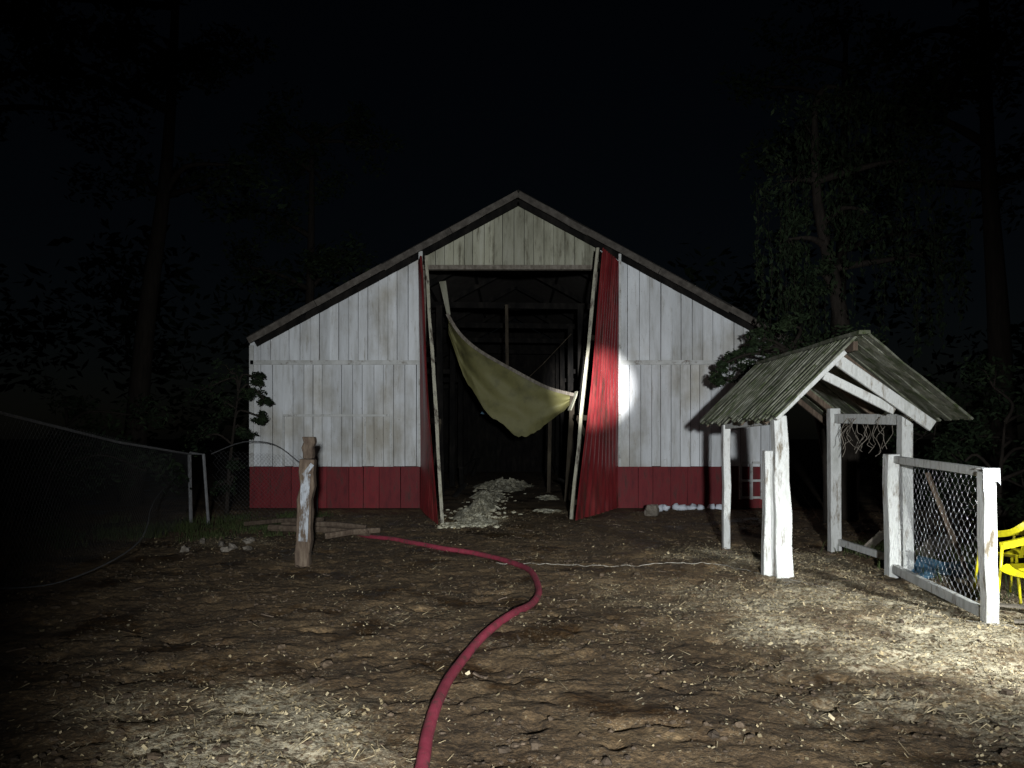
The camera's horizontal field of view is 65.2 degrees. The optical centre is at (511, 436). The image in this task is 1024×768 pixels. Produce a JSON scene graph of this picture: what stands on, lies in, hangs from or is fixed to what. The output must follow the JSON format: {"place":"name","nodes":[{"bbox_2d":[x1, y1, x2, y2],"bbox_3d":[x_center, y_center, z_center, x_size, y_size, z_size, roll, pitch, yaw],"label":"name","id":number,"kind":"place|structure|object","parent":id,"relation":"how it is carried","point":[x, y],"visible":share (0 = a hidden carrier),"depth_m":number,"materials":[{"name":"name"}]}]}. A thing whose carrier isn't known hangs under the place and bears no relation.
{"place":"outdoors","nodes":[
{"label":"outdoors","id":0,"kind":"place"},
{"bbox_2d":[0,439,1023,767],"bbox_3d":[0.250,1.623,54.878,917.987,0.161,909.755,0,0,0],"label":"ground","id":1,"kind":"structure","parent":0,"point":[586,689],"depth_m":6.34,"materials":[{"name":"brown soil"}]},
{"bbox_2d":[0,411,209,589],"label":"chain link fence","id":2,"kind":"object","parent":1,"relation":"on","point":[189,484],"visible":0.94,"depth_m":10.40,"materials":[{"name":"metal"}]},
{"bbox_2d":[0,472,180,588],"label":"sagging cable","id":3,"kind":"object","parent":2,"relation":"attached to","point":[99,566],"visible":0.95,"depth_m":8.63,"materials":[{"name":"metal"}]},
{"bbox_2d":[0,0,286,503],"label":"tall tree","id":4,"kind":"object","parent":1,"relation":"on","point":[125,40],"visible":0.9,"depth_m":19.37,"materials":[{"name":"green plant"}]},
{"bbox_2d":[180,537,254,551],"bbox_3d":[-4.209,1.584,11.685,0.958,0.130,1.178,0,0,-6],"label":"rubble","id":5,"kind":"object","parent":1,"relation":"on","point":[250,540],"visible":0.92,"depth_m":11.47,"materials":[{"name":"grey stone"}]},
{"bbox_2d":[182,358,274,514],"bbox_3d":[-5.873,-0.003,16.377,2.050,3.212,1.132,0,0,0],"label":"leafy bush","id":6,"kind":"object","parent":1,"relation":"on","point":[249,392],"visible":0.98,"depth_m":16.36,"materials":[{"name":"green plant"}]},
{"bbox_2d":[211,441,317,521],"bbox_3d":[-4.850,0.839,15.705,2.230,1.524,0.195,0,0,-43],"label":"chain link fence","id":7,"kind":"object","parent":1,"relation":"on","point":[264,479],"visible":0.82,"depth_m":15.63,"materials":[{"name":"metal"}]},
{"bbox_2d":[294,437,316,566],"bbox_3d":[-2.592,0.816,10.043,0.264,1.635,0.218,0,0,0],"label":"old gate post","id":8,"kind":"object","parent":1,"relation":"on","point":[305,514],"visible":0.97,"depth_m":9.97,"materials":[{"name":"brown wood"}]},
{"bbox_2d":[244,517,379,538],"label":"fallen rails","id":9,"kind":"object","parent":1,"relation":"on","point":[331,529],"visible":0.89,"depth_m":12.87,"materials":[{"name":"brown wood"}]},
{"bbox_2d":[220,82,405,303],"bbox_3d":[-7.304,-5.138,28.426,6.766,13.488,5.885,0,0,0],"label":"tall tree","id":10,"kind":"object","parent":1,"relation":"on","point":[331,260],"visible":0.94,"depth_m":28.24,"materials":[{"name":"green plant"}]},
{"bbox_2d":[357,535,541,767],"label":"fire hose","id":11,"kind":"object","parent":1,"relation":"on","point":[423,758],"visible":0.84,"depth_m":6.08,"materials":[{"name":"rubber"}]},
{"bbox_2d":[5,515,903,687],"bbox_3d":[-0.169,1.599,10.452,10.598,0.107,10.758,0,0,0],"label":"bark and twig scraps","id":12,"kind":"object","parent":1,"relation":"on","point":[518,638],"visible":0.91,"depth_m":7.97,"materials":[{"name":"brown wood"}]},
{"bbox_2d":[437,477,560,528],"bbox_3d":[-0.100,1.511,21.317,2.729,0.391,14.718,0,0,0],"label":"ash and straw debris","id":13,"kind":"object","parent":1,"relation":"on","point":[471,515],"visible":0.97,"depth_m":18.00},
{"bbox_2d":[0,195,1023,460],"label":"distant trees","id":14,"kind":"object","parent":1,"relation":"on","point":[120,289],"visible":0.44,"depth_m":43.26,"materials":[{"name":"green plant"}]},
{"bbox_2d":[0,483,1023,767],"bbox_3d":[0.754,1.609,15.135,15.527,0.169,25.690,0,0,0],"label":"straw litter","id":15,"kind":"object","parent":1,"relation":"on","point":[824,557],"visible":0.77,"depth_m":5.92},
{"bbox_2d":[0,511,1023,767],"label":"mud clods","id":16,"kind":"object","parent":1,"relation":"on","point":[534,743],"visible":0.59,"depth_m":5.72,"materials":[{"name":"brown soil"}]},
{"bbox_2d":[0,509,1023,599],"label":"grass","id":17,"kind":"structure","parent":1,"relation":"on","point":[192,527],"depth_m":12.89,"materials":[{"name":"green plant"}]},
{"bbox_2d":[247,189,800,523],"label":"wooden barn","id":18,"kind":"structure","parent":1,"relation":"on","point":[619,404],"depth_m":18.00,"materials":[{"name":"white paint"}]},
{"bbox_2d":[643,504,658,515],"bbox_3d":[2.863,1.528,16.405,0.320,0.288,0.280,0,0,0],"label":"stone","id":19,"kind":"object","parent":1,"relation":"on","point":[652,510],"visible":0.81,"depth_m":16.32,"materials":[{"name":"grey stone"}]},
{"bbox_2d":[658,503,721,511],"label":"whitewashed stones","id":20,"kind":"object","parent":1,"relation":"on","point":[675,506],"visible":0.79,"depth_m":17.52,"materials":[{"name":"white stone"}]},
{"bbox_2d":[499,562,1023,629],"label":"string on ground","id":21,"kind":"object","parent":1,"relation":"on","point":[783,578],"visible":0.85,"depth_m":9.05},
{"bbox_2d":[708,312,885,522],"bbox_3d":[5.147,-0.320,14.548,3.011,3.845,2.100,0,0,0],"label":"leafy tree","id":22,"kind":"object","parent":1,"relation":"on","point":[718,379],"visible":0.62,"depth_m":14.84,"materials":[{"name":"green plant"}]},
{"bbox_2d":[699,330,973,577],"bbox_3d":[3.876,0.239,10.427,2.094,2.787,3.861,0,0,0],"label":"gabled wooden shelter","id":23,"kind":"object","parent":1,"relation":"on","point":[844,380],"visible":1,"depth_m":9.36,"materials":[{"name":"white paint"}]},
{"bbox_2d":[712,0,972,491],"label":"tall tree","id":24,"kind":"object","parent":1,"relation":"on","point":[817,58],"visible":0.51,"depth_m":22.87,"materials":[{"name":"green plant"}]},
{"bbox_2d":[750,76,975,519],"bbox_3d":[6.791,-2.655,15.707,4.387,8.543,2.217,0,0,0],"label":"willow tree","id":25,"kind":"object","parent":1,"relation":"on","point":[789,253],"visible":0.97,"depth_m":15.48,"materials":[{"name":"green plant"}]},
{"bbox_2d":[820,0,1023,512],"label":"tall tree","id":26,"kind":"object","parent":1,"relation":"on","point":[990,43],"visible":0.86,"depth_m":16.88,"materials":[{"name":"green plant"}]},
{"bbox_2d":[855,530,1023,622],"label":"scrap boards","id":27,"kind":"object","parent":1,"relation":"on","point":[878,537],"visible":0.53,"depth_m":10.36,"materials":[{"name":"grey wood"}]},
{"bbox_2d":[882,454,1000,623],"bbox_3d":[4.243,0.915,8.064,0.176,1.435,2.549,0,0,7],"label":"chicken wire fence","id":28,"kind":"object","parent":1,"relation":"on","point":[986,610],"visible":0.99,"depth_m":7.52,"materials":[{"name":"white paint"}]},
{"bbox_2d":[865,374,1023,533],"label":"leafy bush","id":29,"kind":"object","parent":1,"relation":"on","point":[947,390],"visible":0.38,"depth_m":13.63,"materials":[{"name":"green plant"}]},
{"bbox_2d":[911,555,978,579],"bbox_3d":[4.958,1.600,9.212,1.094,0.389,0.846,0,0,-14],"label":"blue tarp heap","id":30,"kind":"object","parent":1,"relation":"on","point":[947,571],"visible":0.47,"depth_m":9.14,"materials":[{"name":"blue plastic"}]},
{"bbox_2d":[925,472,972,586],"bbox_3d":[4.770,1.000,8.725,0.055,1.213,0.494,0,0,-41],"label":"leaning plank","id":31,"kind":"object","parent":1,"relation":"on","point":[955,544],"visible":0.79,"depth_m":8.70,"materials":[{"name":"brown wood"}]},
{"bbox_2d":[924,354,1023,552],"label":"leafy bush","id":32,"kind":"object","parent":1,"relation":"on","point":[1009,510],"visible":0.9,"depth_m":11.27,"materials":[{"name":"green plant"}]},
{"bbox_2d":[972,521,1023,603],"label":"plastic chair","id":33,"kind":"object","parent":1,"relation":"on","point":[1015,553],"visible":0.63,"depth_m":7.80,"materials":[{"name":"yellow plastic"}]},
{"bbox_2d":[998,537,1023,592],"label":"plastic chair","id":34,"kind":"object","parent":1,"relation":"on","point":[1016,570],"visible":0.96,"depth_m":7.17,"materials":[{"name":"yellow plastic"}]},
{"bbox_2d":[0,0,1023,438],"label":"sky","id":35,"kind":"structure","parent":0,"point":[611,115],"materials":[{"name":"black"}]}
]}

